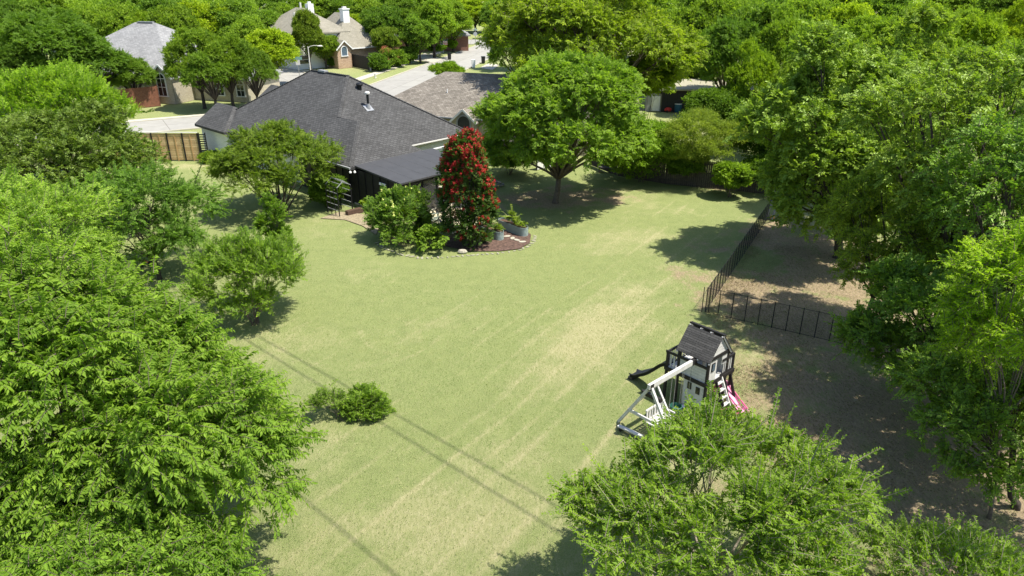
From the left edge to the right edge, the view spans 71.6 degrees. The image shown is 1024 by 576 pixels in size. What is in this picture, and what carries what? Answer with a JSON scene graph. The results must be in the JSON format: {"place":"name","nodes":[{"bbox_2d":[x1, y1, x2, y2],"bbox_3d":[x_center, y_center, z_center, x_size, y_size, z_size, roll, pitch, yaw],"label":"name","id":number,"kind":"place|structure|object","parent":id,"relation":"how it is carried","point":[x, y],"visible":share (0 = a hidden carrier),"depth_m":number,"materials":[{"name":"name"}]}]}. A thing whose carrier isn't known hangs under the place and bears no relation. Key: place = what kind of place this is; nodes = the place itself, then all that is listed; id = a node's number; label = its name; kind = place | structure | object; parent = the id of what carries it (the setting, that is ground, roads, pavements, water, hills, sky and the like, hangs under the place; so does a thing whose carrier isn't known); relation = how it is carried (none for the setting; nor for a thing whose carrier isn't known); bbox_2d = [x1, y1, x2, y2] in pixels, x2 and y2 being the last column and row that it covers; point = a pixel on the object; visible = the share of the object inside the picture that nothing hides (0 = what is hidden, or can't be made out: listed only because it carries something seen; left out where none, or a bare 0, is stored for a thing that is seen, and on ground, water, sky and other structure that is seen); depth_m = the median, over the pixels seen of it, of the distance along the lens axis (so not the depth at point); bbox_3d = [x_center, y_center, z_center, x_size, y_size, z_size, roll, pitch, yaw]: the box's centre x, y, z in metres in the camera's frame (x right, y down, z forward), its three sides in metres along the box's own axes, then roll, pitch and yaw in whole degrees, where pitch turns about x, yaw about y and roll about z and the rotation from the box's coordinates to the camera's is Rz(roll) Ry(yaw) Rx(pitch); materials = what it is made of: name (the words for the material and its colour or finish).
{"place":"outdoors","nodes":[
{"label":"outdoors","id":0,"kind":"place"},
{"bbox_2d":[14,116,201,144],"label":"front street","id":1,"kind":"structure","parent":0,"point":[167,124],"depth_m":71.19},
{"bbox_2d":[371,45,489,95],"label":"side street","id":2,"kind":"structure","parent":0,"point":[397,84],"depth_m":105.95,"materials":[{"name":"concrete"}]},
{"bbox_2d":[0,0,1023,575],"bbox_3d":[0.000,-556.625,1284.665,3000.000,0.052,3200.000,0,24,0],"label":"ground","id":3,"kind":"structure","parent":0,"point":[590,204],"depth_m":28.19,"materials":[{"name":"plant"}]},
{"bbox_2d":[0,0,21,29],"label":"tree","id":4,"kind":"object","parent":3,"relation":"on","point":[11,5],"visible":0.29,"depth_m":104.50,"materials":[{"name":"green plant"}]},
{"bbox_2d":[0,38,41,104],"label":"tree","id":5,"kind":"object","parent":3,"relation":"on","point":[9,53],"visible":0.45,"depth_m":69.50,"materials":[{"name":"green plant"}]},
{"bbox_2d":[5,0,44,13],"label":"tree","id":6,"kind":"object","parent":3,"relation":"on","point":[25,5],"visible":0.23,"depth_m":106.60,"materials":[{"name":"green plant"}]},
{"bbox_2d":[0,4,112,70],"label":"tree","id":7,"kind":"object","parent":3,"relation":"on","point":[48,28],"visible":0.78,"depth_m":71.49,"materials":[{"name":"green plant"}]},
{"bbox_2d":[0,163,129,285],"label":"feathery tree","id":8,"kind":"object","parent":3,"relation":"on","point":[29,204],"visible":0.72,"depth_m":24.61,"materials":[{"name":"green plant"}]},
{"bbox_2d":[0,53,144,174],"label":"lime green tree","id":9,"kind":"object","parent":3,"relation":"on","point":[60,86],"visible":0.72,"depth_m":44.94,"materials":[{"name":"green plant"}]},
{"bbox_2d":[63,0,106,36],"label":"tree","id":10,"kind":"object","parent":3,"relation":"on","point":[80,8],"visible":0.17,"depth_m":108.13,"materials":[{"name":"green plant"}]},
{"bbox_2d":[0,96,172,234],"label":"olive tree mass","id":11,"kind":"object","parent":3,"relation":"on","point":[60,139],"visible":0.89,"depth_m":38.21,"materials":[{"name":"green plant"}]},
{"bbox_2d":[57,33,133,84],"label":"tree","id":12,"kind":"object","parent":3,"relation":"on","point":[112,54],"visible":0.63,"depth_m":75.23,"materials":[{"name":"green plant"}]},
{"bbox_2d":[84,1,138,36],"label":"tree","id":13,"kind":"object","parent":3,"relation":"on","point":[111,19],"visible":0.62,"depth_m":103.11,"materials":[{"name":"green plant"}]},
{"bbox_2d":[107,56,158,91],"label":"tree","id":14,"kind":"object","parent":3,"relation":"on","point":[138,67],"visible":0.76,"depth_m":78.35,"materials":[{"name":"green plant"}]},
{"bbox_2d":[114,85,160,107],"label":"red cedar fence","id":15,"kind":"object","parent":3,"relation":"on","point":[138,95],"visible":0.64,"depth_m":79.75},
{"bbox_2d":[0,458,277,575],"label":"pecan tree","id":16,"kind":"object","parent":3,"relation":"on","point":[209,551],"visible":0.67,"depth_m":14.07,"materials":[{"name":"green plant"}]},
{"bbox_2d":[46,152,233,279],"bbox_3d":[-18.177,-3.288,34.669,8.309,6.005,7.987,0,24,0],"label":"fine leaved tree","id":17,"kind":"object","parent":3,"relation":"on","point":[132,189],"visible":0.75,"depth_m":33.77,"materials":[{"name":"green plant"}]},
{"bbox_2d":[110,132,207,160],"bbox_3d":[-28.558,-11.384,57.126,8.185,2.330,0.140,0,24,1],"label":"cedar board fence","id":18,"kind":"object","parent":3,"relation":"on","point":[174,143],"visible":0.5,"depth_m":56.98,"materials":[{"name":"brown wood"}]},
{"bbox_2d":[137,0,190,11],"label":"tree","id":19,"kind":"object","parent":3,"relation":"on","point":[145,5],"visible":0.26,"depth_m":122.69,"materials":[{"name":"green plant"}]},
{"bbox_2d":[0,211,328,575],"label":"pecan tree","id":20,"kind":"object","parent":3,"relation":"on","point":[178,373],"visible":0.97,"depth_m":14.78,"materials":[{"name":"green plant"}]},
{"bbox_2d":[145,2,199,29],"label":"tree","id":21,"kind":"object","parent":3,"relation":"on","point":[169,15],"visible":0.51,"depth_m":101.67,"materials":[{"name":"green plant"}]},
{"bbox_2d":[159,24,224,108],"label":"tree","id":22,"kind":"object","parent":3,"relation":"on","point":[176,48],"visible":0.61,"depth_m":75.48,"materials":[{"name":"green plant"}]},
{"bbox_2d":[103,21,283,103],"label":"grey roofed house","id":23,"kind":"structure","parent":3,"relation":"on","point":[147,40],"depth_m":84.93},
{"bbox_2d":[177,0,236,34],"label":"tree","id":24,"kind":"object","parent":3,"relation":"on","point":[201,13],"visible":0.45,"depth_m":106.71,"materials":[{"name":"green plant"}]},
{"bbox_2d":[179,48,239,104],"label":"tree","id":25,"kind":"object","parent":3,"relation":"on","point":[217,70],"visible":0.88,"depth_m":74.75,"materials":[{"name":"green plant"}]},
{"bbox_2d":[198,29,253,106],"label":"tree","id":26,"kind":"object","parent":3,"relation":"on","point":[224,44],"visible":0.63,"depth_m":76.05,"materials":[{"name":"green plant"}]},
{"bbox_2d":[202,0,262,36],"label":"tree","id":27,"kind":"object","parent":3,"relation":"on","point":[237,6],"visible":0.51,"depth_m":108.22,"materials":[{"name":"green plant"}]},
{"bbox_2d":[175,225,310,325],"bbox_3d":[-11.514,-0.523,30.506,5.837,4.273,5.547,0,24,0],"label":"light green shrub tree","id":28,"kind":"object","parent":3,"relation":"on","point":[243,255],"visible":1,"depth_m":29.37,"materials":[{"name":"green plant"}]},
{"bbox_2d":[229,13,266,39],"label":"tree","id":29,"kind":"object","parent":3,"relation":"on","point":[245,25],"visible":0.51,"depth_m":100.11,"materials":[{"name":"green plant"}]},
{"bbox_2d":[229,39,279,97],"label":"tree","id":30,"kind":"object","parent":3,"relation":"on","point":[258,62],"visible":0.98,"depth_m":76.56,"materials":[{"name":"green plant"}]},
{"bbox_2d":[255,8,281,28],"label":"tree","id":31,"kind":"object","parent":3,"relation":"on","point":[270,16],"visible":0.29,"depth_m":114.39,"materials":[{"name":"green plant"}]},
{"bbox_2d":[200,116,345,216],"bbox_3d":[-14.944,-7.600,44.367,8.409,5.968,8.415,21,31,38],"label":"wispy myrtle tree","id":32,"kind":"object","parent":3,"relation":"on","point":[273,138],"visible":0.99,"depth_m":42.38,"materials":[{"name":"green plant"}]},
{"bbox_2d":[244,26,301,70],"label":"tree","id":33,"kind":"object","parent":3,"relation":"on","point":[274,44],"visible":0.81,"depth_m":90.44,"materials":[{"name":"green plant"}]},
{"bbox_2d":[252,189,293,252],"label":"slender tree","id":34,"kind":"object","parent":3,"relation":"on","point":[276,211],"visible":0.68,"depth_m":35.88,"materials":[{"name":"green plant"}]},
{"bbox_2d":[291,7,326,68],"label":"tree","id":35,"kind":"object","parent":3,"relation":"on","point":[307,30],"visible":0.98,"depth_m":105.45,"materials":[{"name":"green plant"}]},
{"bbox_2d":[303,379,345,419],"bbox_3d":[-6.340,3.950,24.317,1.564,1.117,1.537,0,24,0],"label":"arching bush","id":36,"kind":"object","parent":3,"relation":"on","point":[319,397],"visible":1,"depth_m":24.15,"materials":[{"name":"green plant"}]},
{"bbox_2d":[270,2,378,69],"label":"two storey house","id":37,"kind":"structure","parent":3,"relation":"on","point":[344,27],"depth_m":113.50,"materials":[{"name":"beige"}]},
{"bbox_2d":[312,34,339,68],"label":"tree","id":38,"kind":"object","parent":3,"relation":"on","point":[330,44],"visible":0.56,"depth_m":110.46,"materials":[{"name":"green plant"}]},
{"bbox_2d":[307,172,351,207],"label":"dark wall shrub","id":39,"kind":"object","parent":3,"relation":"on","point":[317,193],"visible":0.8,"depth_m":45.03,"materials":[{"name":"green plant"}]},
{"bbox_2d":[195,69,472,209],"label":"dark roofed house","id":40,"kind":"structure","parent":3,"relation":"on","point":[388,140],"depth_m":51.75,"materials":[{"name":"grey"}]},
{"bbox_2d":[318,0,352,18],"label":"tree","id":41,"kind":"object","parent":3,"relation":"on","point":[332,7],"visible":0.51,"depth_m":151.18,"materials":[{"name":"green plant"}]},
{"bbox_2d":[336,381,396,421],"bbox_3d":[-5.150,3.916,24.651,1.997,0.992,2.127,-11,26,-23],"label":"lawn bush","id":42,"kind":"object","parent":3,"relation":"on","point":[360,399],"visible":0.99,"depth_m":24.23,"materials":[{"name":"green plant"}]},
{"bbox_2d":[349,0,384,15],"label":"tree","id":43,"kind":"object","parent":3,"relation":"on","point":[358,6],"visible":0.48,"depth_m":146.61,"materials":[{"name":"green plant"}]},
{"bbox_2d":[367,52,390,70],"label":"bush","id":44,"kind":"object","parent":3,"relation":"on","point":[379,62],"visible":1,"depth_m":107.82,"materials":[{"name":"green plant"}]},
{"bbox_2d":[358,4,403,35],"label":"tree","id":45,"kind":"object","parent":3,"relation":"on","point":[374,17],"visible":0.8,"depth_m":115.55,"materials":[{"name":"green plant"}]},
{"bbox_2d":[369,25,401,52],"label":"tree","id":46,"kind":"object","parent":3,"relation":"on","point":[385,36],"visible":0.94,"depth_m":112.45,"materials":[{"name":"green plant"}]},
{"bbox_2d":[379,224,415,250],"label":"front leafy plant","id":47,"kind":"object","parent":3,"relation":"on","point":[406,233],"visible":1,"depth_m":38.53,"materials":[{"name":"green plant"}]},
{"bbox_2d":[361,182,434,237],"bbox_3d":[-6.422,-4.247,40.149,4.284,3.518,4.121,7,25,16],"label":"tall leafy plant","id":48,"kind":"object","parent":3,"relation":"on","point":[386,199],"visible":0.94,"depth_m":39.40,"materials":[{"name":"green plant"}]},
{"bbox_2d":[385,0,424,46],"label":"tree","id":49,"kind":"object","parent":3,"relation":"on","point":[410,4],"visible":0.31,"depth_m":119.67,"materials":[{"name":"green plant"}]},
{"bbox_2d":[397,11,439,63],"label":"tree","id":50,"kind":"object","parent":3,"relation":"on","point":[423,33],"visible":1,"depth_m":115.56,"materials":[{"name":"green plant"}]},
{"bbox_2d":[414,222,449,252],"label":"broad leaved plant","id":51,"kind":"object","parent":3,"relation":"on","point":[428,231],"visible":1,"depth_m":38.38,"materials":[{"name":"green plant"}]},
{"bbox_2d":[393,30,470,51],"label":"dark brick house","id":52,"kind":"structure","parent":3,"relation":"on","point":[462,43],"depth_m":136.83,"materials":[{"name":"brown"}]},
{"bbox_2d":[417,0,461,57],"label":"tree","id":53,"kind":"object","parent":3,"relation":"on","point":[438,15],"visible":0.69,"depth_m":121.90,"materials":[{"name":"green plant"}]},
{"bbox_2d":[427,60,465,75],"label":"roof corner shrub","id":54,"kind":"object","parent":3,"relation":"on","point":[445,66],"visible":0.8,"depth_m":95.05,"materials":[{"name":"green plant"}]},
{"bbox_2d":[440,0,473,52],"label":"tree","id":55,"kind":"object","parent":3,"relation":"on","point":[464,20],"visible":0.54,"depth_m":131.09,"materials":[{"name":"green plant"}]},
{"bbox_2d":[459,0,487,31],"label":"tree","id":56,"kind":"object","parent":3,"relation":"on","point":[472,7],"visible":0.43,"depth_m":174.57,"materials":[{"name":"green plant"}]},
{"bbox_2d":[444,223,530,250],"bbox_3d":[-1.389,-3.030,41.153,4.992,0.001,4.929,0,24,0],"label":"mulch bed","id":57,"kind":"object","parent":3,"relation":"on","point":[506,243],"visible":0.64,"depth_m":39.83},
{"bbox_2d":[432,127,501,250],"bbox_3d":[-2.540,-5.479,38.767,3.557,6.875,3.849,-16,29,-32],"label":"red crape myrtle","id":58,"kind":"object","parent":57,"relation":"on","point":[465,149],"visible":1,"depth_m":37.94,"materials":[{"name":"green plant"}]},
{"bbox_2d":[498,218,527,235],"bbox_3d":[0.059,-3.585,41.819,0.588,0.532,2.387,-20,31,-37],"label":"raised planter","id":59,"kind":"object","parent":57,"relation":"on","point":[510,226],"visible":0.86,"depth_m":41.49,"materials":[{"name":"grey metal"}]},
{"bbox_2d":[394,72,613,155],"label":"brown roofed house","id":60,"kind":"structure","parent":3,"relation":"on","point":[451,97],"depth_m":63.09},
{"bbox_2d":[486,18,536,71],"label":"tree","id":61,"kind":"object","parent":3,"relation":"on","point":[496,54],"visible":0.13,"depth_m":79.32,"materials":[{"name":"green plant"}]},
{"bbox_2d":[55,211,1018,575],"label":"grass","id":62,"kind":"structure","parent":3,"relation":"on","point":[549,397],"depth_m":26.19,"materials":[{"name":"plant"}]},
{"bbox_2d":[322,212,377,233],"bbox_3d":[-9.229,-4.111,43.591,5.052,0.001,2.351,17,29,33],"label":"gravel strip","id":63,"kind":"object","parent":62,"relation":"on","point":[354,218],"visible":0.62,"depth_m":44.04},
{"bbox_2d":[468,45,660,203],"bbox_3d":[3.267,-10.434,45.813,11.280,9.996,12.274,-21,31,-39],"label":"shade tree","id":64,"kind":"object","parent":3,"relation":"on","point":[537,101],"visible":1,"depth_m":41.91,"materials":[{"name":"green plant"}]},
{"bbox_2d":[474,0,710,91],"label":"yellow green pecan","id":65,"kind":"object","parent":3,"relation":"on","point":[634,26],"visible":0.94,"depth_m":59.52,"materials":[{"name":"green plant"}]},
{"bbox_2d":[594,118,687,182],"bbox_3d":[9.621,-9.800,50.787,7.249,4.718,6.598,0,24,0],"label":"leafy back shrub","id":66,"kind":"object","parent":3,"relation":"on","point":[645,162],"visible":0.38,"depth_m":49.59,"materials":[{"name":"green plant"}]},
{"bbox_2d":[625,47,680,120],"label":"yellow tree","id":67,"kind":"object","parent":3,"relation":"on","point":[666,80],"visible":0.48,"depth_m":65.80,"materials":[{"name":"green plant"}]},
{"bbox_2d":[617,321,735,426],"bbox_3d":[5.353,2.816,24.425,4.195,3.034,4.098,-20,31,-38],"label":"playset","id":68,"kind":"object","parent":3,"relation":"on","point":[705,357],"visible":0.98,"depth_m":24.14,"materials":[{"name":"black wood"}]},
{"bbox_2d":[657,146,710,183],"bbox_3d":[11.948,-8.780,50.680,4.210,2.940,3.741,9,26,20],"label":"overhanging shrub","id":69,"kind":"object","parent":3,"relation":"on","point":[678,166],"visible":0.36,"depth_m":49.40,"materials":[{"name":"green plant"}]},
{"bbox_2d":[665,0,732,78],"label":"tree","id":70,"kind":"object","parent":3,"relation":"on","point":[698,13],"visible":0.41,"depth_m":89.95,"materials":[{"name":"green plant"}]},
{"bbox_2d":[657,104,753,178],"bbox_3d":[13.324,-9.916,49.909,7.671,5.640,7.105,0,24,0],"label":"tree","id":71,"kind":"object","parent":3,"relation":"on","point":[712,126],"visible":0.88,"depth_m":48.26,"materials":[{"name":"green plant"}]},
{"bbox_2d":[660,79,755,111],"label":"dark outbuilding","id":72,"kind":"structure","parent":3,"relation":"on","point":[671,100],"depth_m":77.13,"materials":[{"name":"black wood"}]},
{"bbox_2d":[680,84,751,121],"bbox_3d":[17.017,-14.149,59.332,6.793,5.703,7.327,0,24,0],"label":"bush","id":73,"kind":"object","parent":3,"relation":"on","point":[722,101],"visible":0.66,"depth_m":57.61,"materials":[{"name":"green plant"}]},
{"bbox_2d":[590,153,842,195],"bbox_3d":[14.774,-8.190,50.419,20.892,1.950,2.670,13,27,26],"label":"fence","id":74,"kind":"object","parent":3,"relation":"on","point":[686,179],"visible":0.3,"depth_m":50.55,"materials":[{"name":"brown wood"}]},
{"bbox_2d":[541,380,911,575],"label":"young elm tree","id":75,"kind":"object","parent":3,"relation":"on","point":[714,430],"visible":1,"depth_m":14.83,"materials":[{"name":"green plant"}]},
{"bbox_2d":[687,14,766,87],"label":"tree","id":76,"kind":"object","parent":3,"relation":"on","point":[726,48],"visible":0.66,"depth_m":70.88,"materials":[{"name":"green plant"}]},
{"bbox_2d":[711,158,756,197],"bbox_3d":[14.761,-7.396,47.865,2.851,2.695,3.079,0,24,0],"label":"bright fence shrub","id":77,"kind":"object","parent":3,"relation":"on","point":[732,175],"visible":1,"depth_m":47.02,"materials":[{"name":"green plant"}]},
{"bbox_2d":[726,101,773,158],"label":"tree","id":78,"kind":"object","parent":3,"relation":"on","point":[754,147],"visible":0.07,"depth_m":49.51,"materials":[{"name":"green plant"}]},
{"bbox_2d":[723,35,779,152],"bbox_3d":[20.072,-15.943,58.669,5.708,9.561,5.556,-11,26,-23],"label":"tree","id":79,"kind":"object","parent":3,"relation":"on","point":[760,68],"visible":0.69,"depth_m":56.87,"materials":[{"name":"green plant"}]},
{"bbox_2d":[735,0,810,45],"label":"tree","id":80,"kind":"object","parent":3,"relation":"on","point":[762,13],"visible":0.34,"depth_m":84.40,"materials":[{"name":"green plant"}]},
{"bbox_2d":[751,0,804,72],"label":"tree","id":81,"kind":"object","parent":3,"relation":"on","point":[776,29],"visible":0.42,"depth_m":70.80,"materials":[{"name":"green plant"}]},
{"bbox_2d":[766,54,816,103],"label":"tree","id":82,"kind":"object","parent":3,"relation":"on","point":[788,65],"visible":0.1,"depth_m":53.78,"materials":[{"name":"green plant"}]},
{"bbox_2d":[780,0,839,22],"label":"tree","id":83,"kind":"object","parent":3,"relation":"on","point":[813,9],"visible":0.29,"depth_m":95.75,"materials":[{"name":"green plant"}]},
{"bbox_2d":[701,200,924,354],"bbox_3d":[12.339,-1.277,35.764,7.628,1.240,17.981,0,24,0],"label":"fence","id":84,"kind":"object","parent":3,"relation":"on","point":[754,227],"visible":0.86,"depth_m":31.78,"materials":[{"name":"metal"}]},
{"bbox_2d":[780,18,861,99],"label":"tree","id":85,"kind":"object","parent":3,"relation":"on","point":[786,52],"visible":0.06,"depth_m":62.57,"materials":[{"name":"green plant"}]},
{"bbox_2d":[722,17,940,259],"bbox_3d":[16.663,-7.040,35.433,11.018,12.239,9.811,-14,28,-29],"label":"glossy oak","id":86,"kind":"object","parent":3,"relation":"on","point":[797,126],"visible":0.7,"depth_m":33.59,"materials":[{"name":"green plant"}]},
{"bbox_2d":[819,0,880,29],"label":"tree","id":87,"kind":"object","parent":3,"relation":"on","point":[850,10],"visible":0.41,"depth_m":90.01,"materials":[{"name":"green plant"}]},
{"bbox_2d":[706,221,1023,575],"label":"leaf litter","id":88,"kind":"object","parent":3,"relation":"on","point":[724,289],"visible":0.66,"depth_m":27.80,"materials":[{"name":"plant"}]},
{"bbox_2d":[843,10,904,42],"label":"tree","id":89,"kind":"object","parent":3,"relation":"on","point":[865,26],"visible":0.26,"depth_m":66.50,"materials":[{"name":"green plant"}]},
{"bbox_2d":[818,144,953,309],"bbox_3d":[15.384,-1.844,28.671,5.620,8.246,5.109,0,24,0],"label":"tree","id":90,"kind":"object","parent":3,"relation":"on","point":[861,189],"visible":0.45,"depth_m":28.00,"materials":[{"name":"green plant"}]},
{"bbox_2d":[861,0,917,21],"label":"tree","id":91,"kind":"object","parent":3,"relation":"on","point":[885,7],"visible":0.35,"depth_m":107.60,"materials":[{"name":"green plant"}]},
{"bbox_2d":[832,0,980,138],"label":"woods edge tree","id":92,"kind":"object","parent":3,"relation":"on","point":[929,23],"visible":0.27,"depth_m":38.18,"materials":[{"name":"green plant"}]},
{"bbox_2d":[823,234,1023,445],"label":"shadowy tree","id":93,"kind":"object","parent":3,"relation":"on","point":[913,289],"visible":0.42,"depth_m":23.16,"materials":[{"name":"green plant"}]},
{"bbox_2d":[839,36,1023,335],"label":"glossy oak","id":94,"kind":"object","parent":3,"relation":"on","point":[991,76],"visible":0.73,"depth_m":24.98,"materials":[{"name":"green plant"}]},
{"bbox_2d":[893,3,971,48],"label":"tree","id":95,"kind":"object","parent":3,"relation":"on","point":[950,43],"visible":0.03,"depth_m":59.26,"materials":[{"name":"green plant"}]},
{"bbox_2d":[850,509,1023,575],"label":"corner elm tree","id":96,"kind":"object","parent":3,"relation":"on","point":[968,549],"visible":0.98,"depth_m":15.46,"materials":[{"name":"green plant"}]},
{"bbox_2d":[917,0,979,12],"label":"tree","id":97,"kind":"object","parent":3,"relation":"on","point":[960,4],"visible":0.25,"depth_m":154.30,"materials":[{"name":"green plant"}]},
{"bbox_2d":[879,340,1023,510],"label":"overhanging tree","id":98,"kind":"object","parent":3,"relation":"on","point":[955,391],"visible":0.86,"depth_m":18.84,"materials":[{"name":"green plant"}]},
{"bbox_2d":[883,161,1023,301],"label":"backing tree","id":99,"kind":"object","parent":3,"relation":"on","point":[927,249],"visible":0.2,"depth_m":25.55,"materials":[{"name":"green plant"}]},
{"bbox_2d":[911,108,1023,318],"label":"tree","id":100,"kind":"object","parent":3,"relation":"on","point":[945,198],"visible":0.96,"depth_m":20.79,"materials":[{"name":"green plant"}]},
{"bbox_2d":[917,217,1023,519],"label":"yellow leaved tree","id":101,"kind":"object","parent":3,"relation":"on","point":[968,318],"visible":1,"depth_m":17.67,"materials":[{"name":"green plant"}]},
{"bbox_2d":[949,9,1016,55],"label":"tree","id":102,"kind":"object","parent":3,"relation":"on","point":[988,29],"visible":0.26,"depth_m":60.99,"materials":[{"name":"green plant"}]},
{"bbox_2d":[972,0,1023,23],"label":"tree","id":103,"kind":"object","parent":3,"relation":"on","point":[994,5],"visible":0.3,"depth_m":128.91,"materials":[{"name":"green plant"}]},
{"bbox_2d":[979,0,1023,41],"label":"tree","id":104,"kind":"object","parent":3,"relation":"on","point":[1013,14],"visible":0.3,"depth_m":77.66,"materials":[{"name":"green plant"}]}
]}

